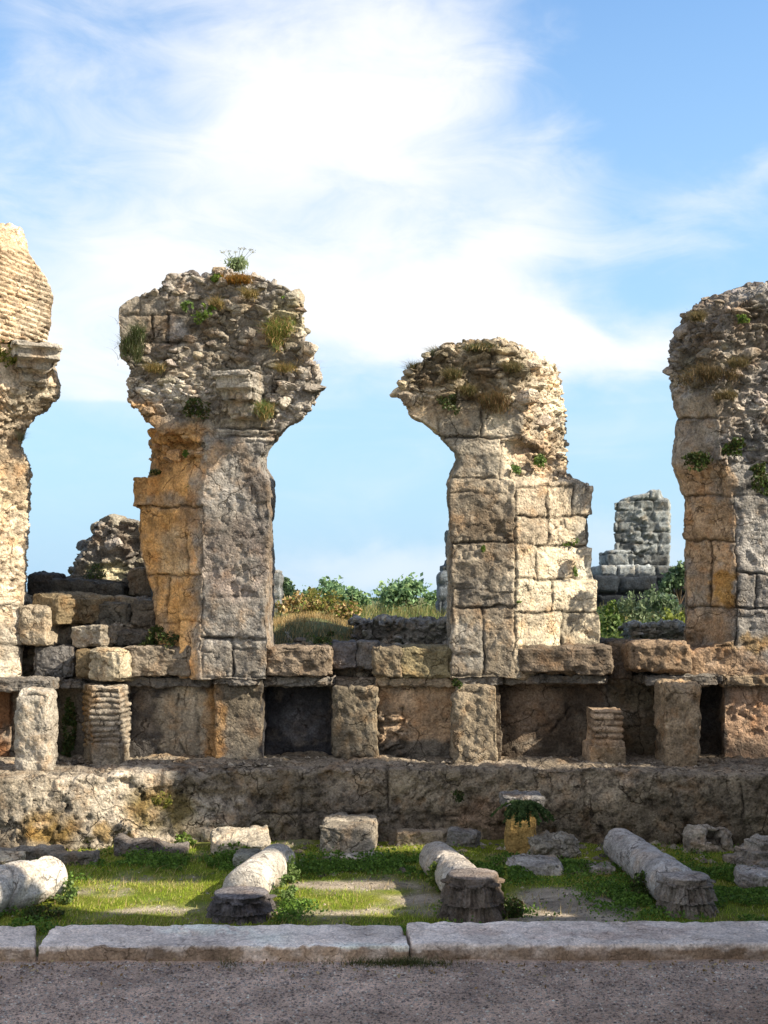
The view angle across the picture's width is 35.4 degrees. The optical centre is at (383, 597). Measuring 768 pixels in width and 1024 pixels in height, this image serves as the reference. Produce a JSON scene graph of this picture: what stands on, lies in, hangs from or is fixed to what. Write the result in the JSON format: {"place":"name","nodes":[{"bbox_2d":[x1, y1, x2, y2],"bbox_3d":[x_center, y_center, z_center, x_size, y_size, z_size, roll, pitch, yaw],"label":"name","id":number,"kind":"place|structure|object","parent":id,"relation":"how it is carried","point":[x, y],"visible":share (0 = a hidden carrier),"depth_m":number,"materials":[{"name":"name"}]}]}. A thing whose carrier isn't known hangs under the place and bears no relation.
{"place":"outdoors","nodes":[
{"label":"outdoors","id":0,"kind":"place"},
{"bbox_2d":[273,609,435,644],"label":"dry grass","id":1,"kind":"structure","parent":0,"point":[294,617],"depth_m":13.34,"materials":[{"name":"beige plant"}]},
{"bbox_2d":[0,957,767,1023],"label":"path","id":2,"kind":"structure","parent":0,"point":[504,1017],"depth_m":6.46,"materials":[{"name":"gravel"}]},
{"bbox_2d":[220,953,476,970],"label":"kerb grass","id":3,"kind":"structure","parent":2,"relation":"on","point":[400,961],"depth_m":6.95,"materials":[{"name":"green plant"}]},
{"bbox_2d":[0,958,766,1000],"bbox_3d":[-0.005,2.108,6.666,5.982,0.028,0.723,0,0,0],"label":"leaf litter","id":4,"kind":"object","parent":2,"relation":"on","point":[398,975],"visible":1,"depth_m":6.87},
{"bbox_2d":[0,597,767,956],"bbox_3d":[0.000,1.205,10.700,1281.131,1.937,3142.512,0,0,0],"label":"ground","id":5,"kind":"structure","parent":0,"point":[410,905],"depth_m":8.73,"materials":[{"name":"plant"}]},
{"bbox_2d":[0,851,25,864],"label":"fallen stone","id":6,"kind":"object","parent":5,"relation":"on","point":[8,856],"visible":0.38,"depth_m":9.45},
{"bbox_2d":[0,925,35,961],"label":"kerb slab","id":7,"kind":"structure","parent":5,"relation":"on","point":[18,943],"depth_m":7.10,"materials":[{"name":"stone"}]},
{"bbox_2d":[0,844,64,860],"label":"fallen stone","id":8,"kind":"object","parent":5,"relation":"on","point":[37,851],"visible":0.31,"depth_m":9.76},
{"bbox_2d":[0,856,67,913],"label":"column shaft","id":9,"kind":"object","parent":5,"relation":"on","point":[28,883],"visible":0.91,"depth_m":8.33,"materials":[{"name":"stone"}]},
{"bbox_2d":[17,902,65,920],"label":"leafy plant","id":10,"kind":"object","parent":5,"relation":"on","point":[32,911],"visible":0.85,"depth_m":8.04,"materials":[{"name":"green plant"}]},
{"bbox_2d":[49,877,78,904],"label":"leafy plant","id":11,"kind":"object","parent":5,"relation":"on","point":[68,897],"visible":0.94,"depth_m":8.46,"materials":[{"name":"green plant"}]},
{"bbox_2d":[48,850,99,865],"bbox_3d":[-2.502,2.113,9.715,0.407,0.133,0.205,0,0,-8],"label":"fallen stone","id":12,"kind":"object","parent":5,"relation":"on","point":[65,857],"visible":0.66,"depth_m":9.64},
{"bbox_2d":[66,514,144,582],"bbox_3d":[-2.868,-0.401,13.106,1.261,0.971,1.004,0,0,0],"label":"rubble stub","id":13,"kind":"object","parent":5,"relation":"on","point":[111,545],"visible":0.51,"depth_m":12.70,"materials":[{"name":"stone"}]},
{"bbox_2d":[113,833,189,855],"bbox_3d":[-1.936,2.073,10.037,0.616,0.197,0.261,0,0,-6],"label":"fallen stone","id":14,"kind":"object","parent":5,"relation":"on","point":[123,842],"visible":0.82,"depth_m":9.94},
{"bbox_2d":[38,924,408,960],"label":"kerb slab","id":15,"kind":"structure","parent":5,"relation":"on","point":[215,942],"depth_m":7.10,"materials":[{"name":"stone"}]},
{"bbox_2d":[210,825,270,854],"bbox_3d":[-1.215,2.083,10.172,0.510,0.242,0.483,0,0,-9],"label":"fallen stone","id":16,"kind":"object","parent":5,"relation":"on","point":[255,836],"visible":0.72,"depth_m":10.10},
{"bbox_2d":[205,886,276,925],"bbox_3d":[-0.971,2.082,8.130,0.489,0.204,0.482,0,0,-20],"label":"column capital","id":17,"kind":"object","parent":5,"relation":"on","point":[240,904],"visible":0.98,"depth_m":8.00,"materials":[{"name":"stone"}]},
{"bbox_2d":[232,848,260,866],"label":"fallen stone","id":18,"kind":"object","parent":5,"relation":"on","point":[242,855],"visible":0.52,"depth_m":9.58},
{"bbox_2d":[222,843,294,891],"bbox_3d":[-0.899,2.026,8.816,0.316,0.312,1.088,0,0,8],"label":"column shaft","id":19,"kind":"object","parent":5,"relation":"on","point":[265,867],"visible":0.69,"depth_m":8.52,"materials":[{"name":"stone"}]},
{"bbox_2d":[274,570,283,615],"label":"ruined wall","id":20,"kind":"structure","parent":5,"relation":"on","point":[278,586],"depth_m":26.02,"materials":[{"name":"stone"}]},
{"bbox_2d":[269,874,297,900],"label":"leafy plant","id":21,"kind":"object","parent":5,"relation":"on","point":[290,891],"visible":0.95,"depth_m":8.44,"materials":[{"name":"green plant"}]},
{"bbox_2d":[275,590,320,614],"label":"bush","id":22,"kind":"object","parent":5,"relation":"on","point":[287,603],"visible":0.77,"depth_m":14.45,"materials":[{"name":"yellow plant"}]},
{"bbox_2d":[286,586,358,613],"bbox_3d":[-0.785,0.057,15.005,0.845,0.399,0.521,0,0,-30],"label":"bush","id":23,"kind":"object","parent":5,"relation":"on","point":[311,594],"visible":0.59,"depth_m":15.02,"materials":[{"name":"green plant"}]},
{"bbox_2d":[299,575,346,603],"bbox_3d":[-1.664,-0.021,32.893,1.591,1.206,1.528,0,0,0],"label":"tree","id":24,"kind":"object","parent":5,"relation":"on","point":[328,585],"visible":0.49,"depth_m":32.84,"materials":[{"name":"green plant"}]},
{"bbox_2d":[324,600,362,620],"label":"bush","id":25,"kind":"object","parent":5,"relation":"on","point":[341,608],"visible":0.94,"depth_m":14.57,"materials":[{"name":"yellow plant"}]},
{"bbox_2d":[319,812,377,852],"bbox_3d":[-0.295,2.026,10.258,0.494,0.286,0.652,0,0,0],"label":"fallen stone","id":26,"kind":"object","parent":5,"relation":"on","point":[343,831],"visible":0.93,"depth_m":9.97,"materials":[{"name":"stone"}]},
{"bbox_2d":[337,586,371,608],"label":"bush","id":27,"kind":"object","parent":5,"relation":"on","point":[360,597],"visible":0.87,"depth_m":31.84,"materials":[{"name":"green plant"}]},
{"bbox_2d":[0,750,767,850],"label":"plinth wall","id":28,"kind":"structure","parent":5,"relation":"on","point":[295,795],"depth_m":10.49,"materials":[{"name":"stone"}]},
{"bbox_2d":[14,686,58,770],"bbox_3d":[-3.045,1.202,10.557,0.348,0.827,0.432,0,0,0],"label":"stone post","id":29,"kind":"object","parent":28,"relation":"on","point":[36,716],"visible":0.86,"depth_m":10.38,"materials":[{"name":"stone"}]},
{"bbox_2d":[60,696,76,757],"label":"ivy","id":30,"kind":"object","parent":28,"relation":"on","point":[69,719],"visible":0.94,"depth_m":11.27,"materials":[{"name":"green plant"}]},
{"bbox_2d":[82,683,131,766],"bbox_3d":[-2.593,1.184,11.094,0.485,0.776,0.508,0,0,0],"label":"brick pedestal","id":31,"kind":"object","parent":28,"relation":"on","point":[107,722],"visible":0.86,"depth_m":10.87,"materials":[{"name":"stone"}]},
{"bbox_2d":[88,646,134,681],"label":"stone block","id":32,"kind":"structure","parent":31,"relation":"on","point":[106,664],"depth_m":11.02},
{"bbox_2d":[331,684,379,759],"bbox_3d":[-0.264,1.182,11.289,0.464,0.742,0.429,0,0,0],"label":"stone post","id":33,"kind":"object","parent":28,"relation":"on","point":[354,731],"visible":0.88,"depth_m":11.10,"materials":[{"name":"stone"}]},
{"bbox_2d":[57,755,767,772],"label":"rubble litter","id":34,"kind":"object","parent":28,"relation":"on","point":[107,770],"visible":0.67,"depth_m":10.88,"materials":[{"name":"stone"}]},
{"bbox_2d":[449,683,497,763],"bbox_3d":[0.823,1.182,11.142,0.442,0.783,0.430,0,0,0],"label":"stone post","id":35,"kind":"object","parent":28,"relation":"on","point":[473,723],"visible":0.86,"depth_m":10.95,"materials":[{"name":"stone"}]},
{"bbox_2d":[582,706,625,765],"bbox_3d":[2.029,1.279,11.118,0.334,0.514,0.493,0,0,0],"label":"brick pedestal","id":36,"kind":"object","parent":28,"relation":"on","point":[603,742],"visible":0.91,"depth_m":10.90,"materials":[{"name":"stone"}]},
{"bbox_2d":[653,679,701,766],"bbox_3d":[2.679,1.171,11.020,0.368,0.844,0.523,0,0,0],"label":"stone post","id":37,"kind":"object","parent":28,"relation":"on","point":[677,714],"visible":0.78,"depth_m":10.79,"materials":[{"name":"stone"}]},
{"bbox_2d":[0,594,767,759],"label":"niche wall","id":38,"kind":"structure","parent":5,"relation":"on","point":[541,715],"depth_m":11.32,"materials":[{"name":"stone"}]},
{"bbox_2d":[0,223,62,676],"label":"ruined pier","id":39,"kind":"structure","parent":38,"relation":"on","point":[30,386],"depth_m":11.23,"materials":[{"name":"stone"}]},
{"bbox_2d":[0,339,16,367],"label":"wall plant","id":40,"kind":"object","parent":39,"relation":"attached to","point":[4,358],"depth_m":10.83,"materials":[{"name":"green plant"}]},
{"bbox_2d":[27,570,65,595],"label":"stone block","id":41,"kind":"structure","parent":38,"relation":"on","point":[39,582],"depth_m":12.31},
{"bbox_2d":[33,644,79,677],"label":"stone block","id":42,"kind":"structure","parent":38,"relation":"on","point":[55,661],"depth_m":11.31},
{"bbox_2d":[58,625,72,644],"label":"stone block","id":43,"kind":"structure","parent":42,"relation":"on","point":[64,634],"depth_m":11.61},
{"bbox_2d":[32,591,114,624],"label":"stone block","id":44,"kind":"structure","parent":38,"relation":"on","point":[75,607],"depth_m":11.49,"materials":[{"name":"stone"}]},
{"bbox_2d":[75,647,95,678],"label":"stone block","id":45,"kind":"structure","parent":38,"relation":"on","point":[83,659],"depth_m":11.13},
{"bbox_2d":[70,624,122,647],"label":"stone block","id":46,"kind":"structure","parent":45,"relation":"on","point":[92,635],"depth_m":11.34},
{"bbox_2d":[86,600,132,625],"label":"stone block","id":47,"kind":"structure","parent":38,"relation":"on","point":[114,612],"depth_m":11.77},
{"bbox_2d":[50,578,129,595],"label":"stone block","id":48,"kind":"structure","parent":47,"relation":"on","point":[109,587],"depth_m":12.11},
{"bbox_2d":[114,629,154,646],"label":"stone block","id":49,"kind":"structure","parent":38,"relation":"on","point":[129,637],"depth_m":11.52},
{"bbox_2d":[127,567,152,597],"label":"stone block","id":50,"kind":"structure","parent":38,"relation":"on","point":[138,581],"depth_m":12.26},
{"bbox_2d":[130,600,155,627],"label":"stone block","id":51,"kind":"structure","parent":38,"relation":"on","point":[142,611],"depth_m":11.75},
{"bbox_2d":[125,644,190,677],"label":"stone block","id":52,"kind":"structure","parent":38,"relation":"on","point":[155,660],"depth_m":11.15,"materials":[{"name":"stone"}]},
{"bbox_2d":[138,624,179,648],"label":"moss clump","id":53,"kind":"object","parent":52,"relation":"on","point":[151,639],"visible":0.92,"depth_m":11.27,"materials":[{"name":"green plant"}]},
{"bbox_2d":[118,267,325,680],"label":"ruined pier","id":54,"kind":"structure","parent":38,"relation":"on","point":[207,552],"depth_m":11.09,"materials":[{"name":"stone"}]},
{"bbox_2d":[106,319,156,364],"bbox_3d":[-2.269,-2.332,10.965,0.448,0.451,0.426,0,0,23],"label":"wall plant","id":55,"kind":"object","parent":54,"relation":"attached to","point":[133,341],"depth_m":10.91,"materials":[{"name":"green plant"}]},
{"bbox_2d":[182,397,210,419],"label":"wall plant","id":56,"kind":"object","parent":54,"relation":"attached to","point":[190,403],"depth_m":10.93,"materials":[{"name":"green plant"}]},
{"bbox_2d":[207,270,259,284],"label":"wall plant","id":57,"kind":"object","parent":54,"relation":"attached to","point":[239,278],"depth_m":11.01,"materials":[{"name":"brown plant"}]},
{"bbox_2d":[220,247,255,273],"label":"flowering plant","id":58,"kind":"object","parent":54,"relation":"on","point":[235,264],"visible":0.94,"depth_m":11.37,"materials":[{"name":"green plant"}]},
{"bbox_2d":[243,394,279,426],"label":"wall plant","id":59,"kind":"object","parent":54,"relation":"attached to","point":[265,411],"depth_m":10.89,"materials":[{"name":"green plant"}]},
{"bbox_2d":[249,310,306,353],"bbox_3d":[-0.973,-2.404,10.974,0.553,0.386,0.507,0,0,30],"label":"wall plant","id":60,"kind":"object","parent":54,"relation":"attached to","point":[276,333],"depth_m":10.95,"materials":[{"name":"green plant"}]},
{"bbox_2d":[266,643,333,677],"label":"stone block","id":61,"kind":"structure","parent":38,"relation":"on","point":[291,660],"depth_m":11.13,"materials":[{"name":"stone"}]},
{"bbox_2d":[330,639,357,669],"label":"stone block","id":62,"kind":"structure","parent":38,"relation":"on","point":[344,654],"depth_m":11.43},
{"bbox_2d":[356,639,379,669],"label":"stone block","id":63,"kind":"structure","parent":38,"relation":"on","point":[364,655],"depth_m":11.40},
{"bbox_2d":[371,644,402,677],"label":"stone block","id":64,"kind":"structure","parent":38,"relation":"on","point":[386,659],"depth_m":11.12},
{"bbox_2d":[400,643,451,678],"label":"stone block","id":65,"kind":"structure","parent":38,"relation":"on","point":[431,661],"depth_m":11.15,"materials":[{"name":"stone"}]},
{"bbox_2d":[389,336,599,679],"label":"ruined pier","id":66,"kind":"structure","parent":38,"relation":"on","point":[527,523],"depth_m":11.10,"materials":[{"name":"stone"}]},
{"bbox_2d":[436,393,459,414],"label":"wall plant","id":67,"kind":"object","parent":66,"relation":"attached to","point":[444,402],"depth_m":10.96,"materials":[{"name":"green plant"}]},
{"bbox_2d":[428,364,467,381],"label":"wall plant","id":68,"kind":"object","parent":66,"relation":"attached to","point":[454,373],"depth_m":10.94,"materials":[{"name":"brown plant"}]},
{"bbox_2d":[451,341,505,353],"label":"wall plant","id":69,"kind":"object","parent":66,"relation":"on","point":[474,348],"depth_m":11.02,"materials":[{"name":"green plant"}]},
{"bbox_2d":[471,386,519,413],"bbox_3d":[1.011,-1.798,10.975,0.501,0.271,0.444,0,0,0],"label":"wall plant","id":70,"kind":"object","parent":66,"relation":"attached to","point":[487,401],"depth_m":10.92,"materials":[{"name":"brown plant"}]},
{"bbox_2d":[518,643,613,675],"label":"stone block","id":71,"kind":"structure","parent":38,"relation":"on","point":[569,659],"depth_m":11.11,"materials":[{"name":"stone"}]},
{"bbox_2d":[609,661,632,680],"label":"stone block","id":72,"kind":"structure","parent":38,"relation":"on","point":[619,672],"depth_m":11.42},
{"bbox_2d":[599,637,630,661],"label":"stone block","id":73,"kind":"structure","parent":72,"relation":"on","point":[615,644],"depth_m":11.57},
{"bbox_2d":[621,638,692,673],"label":"stone block","id":74,"kind":"structure","parent":38,"relation":"on","point":[661,655],"depth_m":11.14,"materials":[{"name":"stone"}]},
{"bbox_2d":[662,281,767,676],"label":"ruined pier","id":75,"kind":"structure","parent":38,"relation":"on","point":[725,536],"depth_m":11.25,"materials":[{"name":"stone"}]},
{"bbox_2d":[681,450,713,471],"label":"wall plant","id":76,"kind":"object","parent":75,"relation":"attached to","point":[698,459],"depth_m":11.23,"materials":[{"name":"green plant"}]},
{"bbox_2d":[666,361,743,385],"bbox_3d":[3.004,-2.062,11.112,0.761,0.264,0.515,0,0,0],"label":"wall plant","id":77,"kind":"object","parent":75,"relation":"attached to","point":[710,372],"depth_m":11.06,"materials":[{"name":"brown plant"}]},
{"bbox_2d":[707,386,741,403],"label":"wall plant","id":78,"kind":"object","parent":75,"relation":"attached to","point":[726,395],"depth_m":11.13,"materials":[{"name":"brown plant"}]},
{"bbox_2d":[721,437,745,457],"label":"wall plant","id":79,"kind":"object","parent":75,"relation":"attached to","point":[735,444],"depth_m":10.94,"materials":[{"name":"green plant"}]},
{"bbox_2d":[749,462,767,495],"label":"wall plant","id":80,"kind":"object","parent":75,"relation":"attached to","point":[758,472],"depth_m":10.97,"materials":[{"name":"green plant"}]},
{"bbox_2d":[0,840,767,935],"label":"clover","id":81,"kind":"object","parent":5,"relation":"on","point":[631,900],"visible":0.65,"depth_m":9.20,"materials":[{"name":"green plant"}]},
{"bbox_2d":[11,843,763,925],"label":"stones","id":82,"kind":"object","parent":5,"relation":"on","point":[534,898],"visible":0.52,"depth_m":8.50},
{"bbox_2d":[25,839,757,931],"bbox_3d":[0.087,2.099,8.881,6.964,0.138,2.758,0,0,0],"label":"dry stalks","id":83,"kind":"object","parent":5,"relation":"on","point":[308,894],"visible":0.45,"depth_m":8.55,"materials":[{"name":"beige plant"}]},
{"bbox_2d":[347,614,446,644],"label":"rubble wall","id":84,"kind":"structure","parent":5,"relation":"on","point":[384,628],"depth_m":12.77,"materials":[{"name":"stone"}]},
{"bbox_2d":[367,572,436,615],"bbox_3d":[0.671,-0.030,30.929,2.208,1.232,1.912,0,0,0],"label":"tree","id":85,"kind":"object","parent":5,"relation":"on","point":[407,589],"visible":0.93,"depth_m":30.51,"materials":[{"name":"green plant"}]},
{"bbox_2d":[395,827,447,845],"bbox_3d":[0.332,2.090,10.396,0.469,0.176,0.193,0,0,0],"label":"fallen stone","id":86,"kind":"object","parent":5,"relation":"on","point":[406,836],"visible":0.59,"depth_m":10.33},
{"bbox_2d":[435,530,448,617],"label":"ruined wall","id":87,"kind":"structure","parent":5,"relation":"on","point":[442,585],"depth_m":25.02,"materials":[{"name":"stone"}]},
{"bbox_2d":[419,841,476,891],"bbox_3d":[0.497,2.028,8.873,0.313,0.316,1.179,0,0,-10],"label":"column shaft","id":88,"kind":"object","parent":5,"relation":"on","point":[448,858],"visible":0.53,"depth_m":8.87,"materials":[{"name":"stone"}]},
{"bbox_2d":[168,840,733,876],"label":"rubble litter","id":89,"kind":"object","parent":5,"relation":"on","point":[403,869],"visible":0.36,"depth_m":10.11,"materials":[{"name":"stone"}]},
{"bbox_2d":[446,826,480,847],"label":"fallen stone","id":90,"kind":"object","parent":5,"relation":"on","point":[465,837],"visible":0.83,"depth_m":10.21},
{"bbox_2d":[436,868,505,922],"bbox_3d":[0.598,2.021,8.136,0.485,0.331,0.492,0,0,24],"label":"column capital","id":91,"kind":"object","parent":5,"relation":"on","point":[466,894],"visible":0.98,"depth_m":7.99,"materials":[{"name":"stone"}]},
{"bbox_2d":[501,895,523,918],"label":"leafy plant","id":92,"kind":"object","parent":5,"relation":"on","point":[513,910],"visible":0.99,"depth_m":8.07,"materials":[{"name":"green plant"}]},
{"bbox_2d":[499,790,545,854],"bbox_3d":[1.155,1.900,10.111,0.365,0.523,0.388,0,0,0],"label":"stone stump","id":93,"kind":"object","parent":5,"relation":"on","point":[516,839],"visible":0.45,"depth_m":9.98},
{"bbox_2d":[489,799,554,827],"bbox_3d":[1.130,1.758,9.771,0.542,0.219,0.253,0,0,0],"label":"fern","id":94,"kind":"object","parent":93,"relation":"on","point":[521,808],"visible":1,"depth_m":9.77,"materials":[{"name":"green plant"}]},
{"bbox_2d":[505,853,563,875],"bbox_3d":[1.190,2.127,9.542,0.463,0.129,0.420,0,0,0],"label":"fallen stone","id":95,"kind":"object","parent":5,"relation":"on","point":[539,864],"visible":0.77,"depth_m":9.40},
{"bbox_2d":[526,830,580,858],"bbox_3d":[1.403,2.064,9.992,0.441,0.264,0.360,0,0,-10],"label":"fallen stone","id":96,"kind":"object","parent":5,"relation":"on","point":[560,842],"visible":0.85,"depth_m":9.88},
{"bbox_2d":[406,921,767,960],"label":"kerb slab","id":97,"kind":"structure","parent":5,"relation":"on","point":[590,940],"depth_m":7.14,"materials":[{"name":"stone"}]},
{"bbox_2d":[586,860,615,874],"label":"fallen stone","id":98,"kind":"object","parent":5,"relation":"on","point":[598,867],"visible":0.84,"depth_m":9.38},
{"bbox_2d":[596,599,623,635],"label":"weed","id":99,"kind":"object","parent":5,"relation":"on","point":[611,605],"visible":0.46,"depth_m":14.97,"materials":[{"name":"green plant"}]},
{"bbox_2d":[599,613,643,637],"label":"weed","id":100,"kind":"object","parent":5,"relation":"on","point":[613,621],"visible":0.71,"depth_m":13.56,"materials":[{"name":"green plant"}]},
{"bbox_2d":[591,489,684,615],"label":"ruined tower","id":101,"kind":"structure","parent":5,"relation":"on","point":[636,560],"depth_m":29.98,"materials":[{"name":"stone"}]},
{"bbox_2d":[617,591,659,622],"bbox_3d":[3.145,0.206,14.990,0.508,0.611,0.395,0,0,-40],"label":"weed","id":102,"kind":"object","parent":5,"relation":"on","point":[630,602],"visible":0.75,"depth_m":14.96,"materials":[{"name":"green plant"}]},
{"bbox_2d":[629,869,654,899],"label":"leafy plant","id":103,"kind":"object","parent":5,"relation":"on","point":[639,884],"visible":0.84,"depth_m":8.58,"materials":[{"name":"green plant"}]},
{"bbox_2d":[603,828,691,900],"bbox_3d":[1.983,2.023,9.153,0.325,0.326,1.614,0,0,-4],"label":"column shaft","id":104,"kind":"object","parent":5,"relation":"on","point":[630,853],"visible":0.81,"depth_m":9.00,"materials":[{"name":"stone"}]},
{"bbox_2d":[618,619,684,639],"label":"rubble wall","id":105,"kind":"structure","parent":5,"relation":"on","point":[659,629],"depth_m":12.71,"materials":[{"name":"stone"}]},
{"bbox_2d":[642,583,678,621],"bbox_3d":[3.556,0.146,15.478,0.514,0.657,0.335,0,0,0],"label":"weed","id":106,"kind":"object","parent":5,"relation":"on","point":[663,601],"visible":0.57,"depth_m":15.47,"materials":[{"name":"green plant"}]},
{"bbox_2d":[658,560,684,615],"bbox_3d":[5.906,-0.086,23.983,0.924,1.333,0.698,0,0,0],"label":"tree","id":107,"kind":"object","parent":5,"relation":"on","point":[674,578],"visible":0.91,"depth_m":23.85,"materials":[{"name":"green plant"}]},
{"bbox_2d":[654,870,718,919],"bbox_3d":[2.079,2.042,8.278,0.461,0.288,0.461,0,0,-19],"label":"column capital","id":108,"kind":"object","parent":5,"relation":"on","point":[689,891],"visible":0.98,"depth_m":8.15,"materials":[{"name":"stone"}]},
{"bbox_2d":[682,824,732,852],"bbox_3d":[2.713,2.038,10.091,0.429,0.289,0.286,0,0,0],"label":"fallen stone","id":109,"kind":"object","parent":5,"relation":"on","point":[706,837],"visible":0.82,"depth_m":10.00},
{"bbox_2d":[722,834,767,867],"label":"fallen stone","id":110,"kind":"object","parent":5,"relation":"on","point":[752,850],"visible":0.8,"depth_m":9.58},
{"bbox_2d":[733,864,767,888],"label":"fallen stone","id":111,"kind":"object","parent":5,"relation":"on","point":[745,876],"visible":0.9,"depth_m":8.91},
{"bbox_2d":[0,0,767,596],"label":"sky","id":112,"kind":"structure","parent":0,"point":[561,180],"materials":[{"name":"blue"}]},
{"bbox_2d":[274,590,684,637],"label":"meadow grass","id":113,"kind":"structure","parent":0,"point":[429,611],"depth_m":24.25,"materials":[{"name":"green plant"}]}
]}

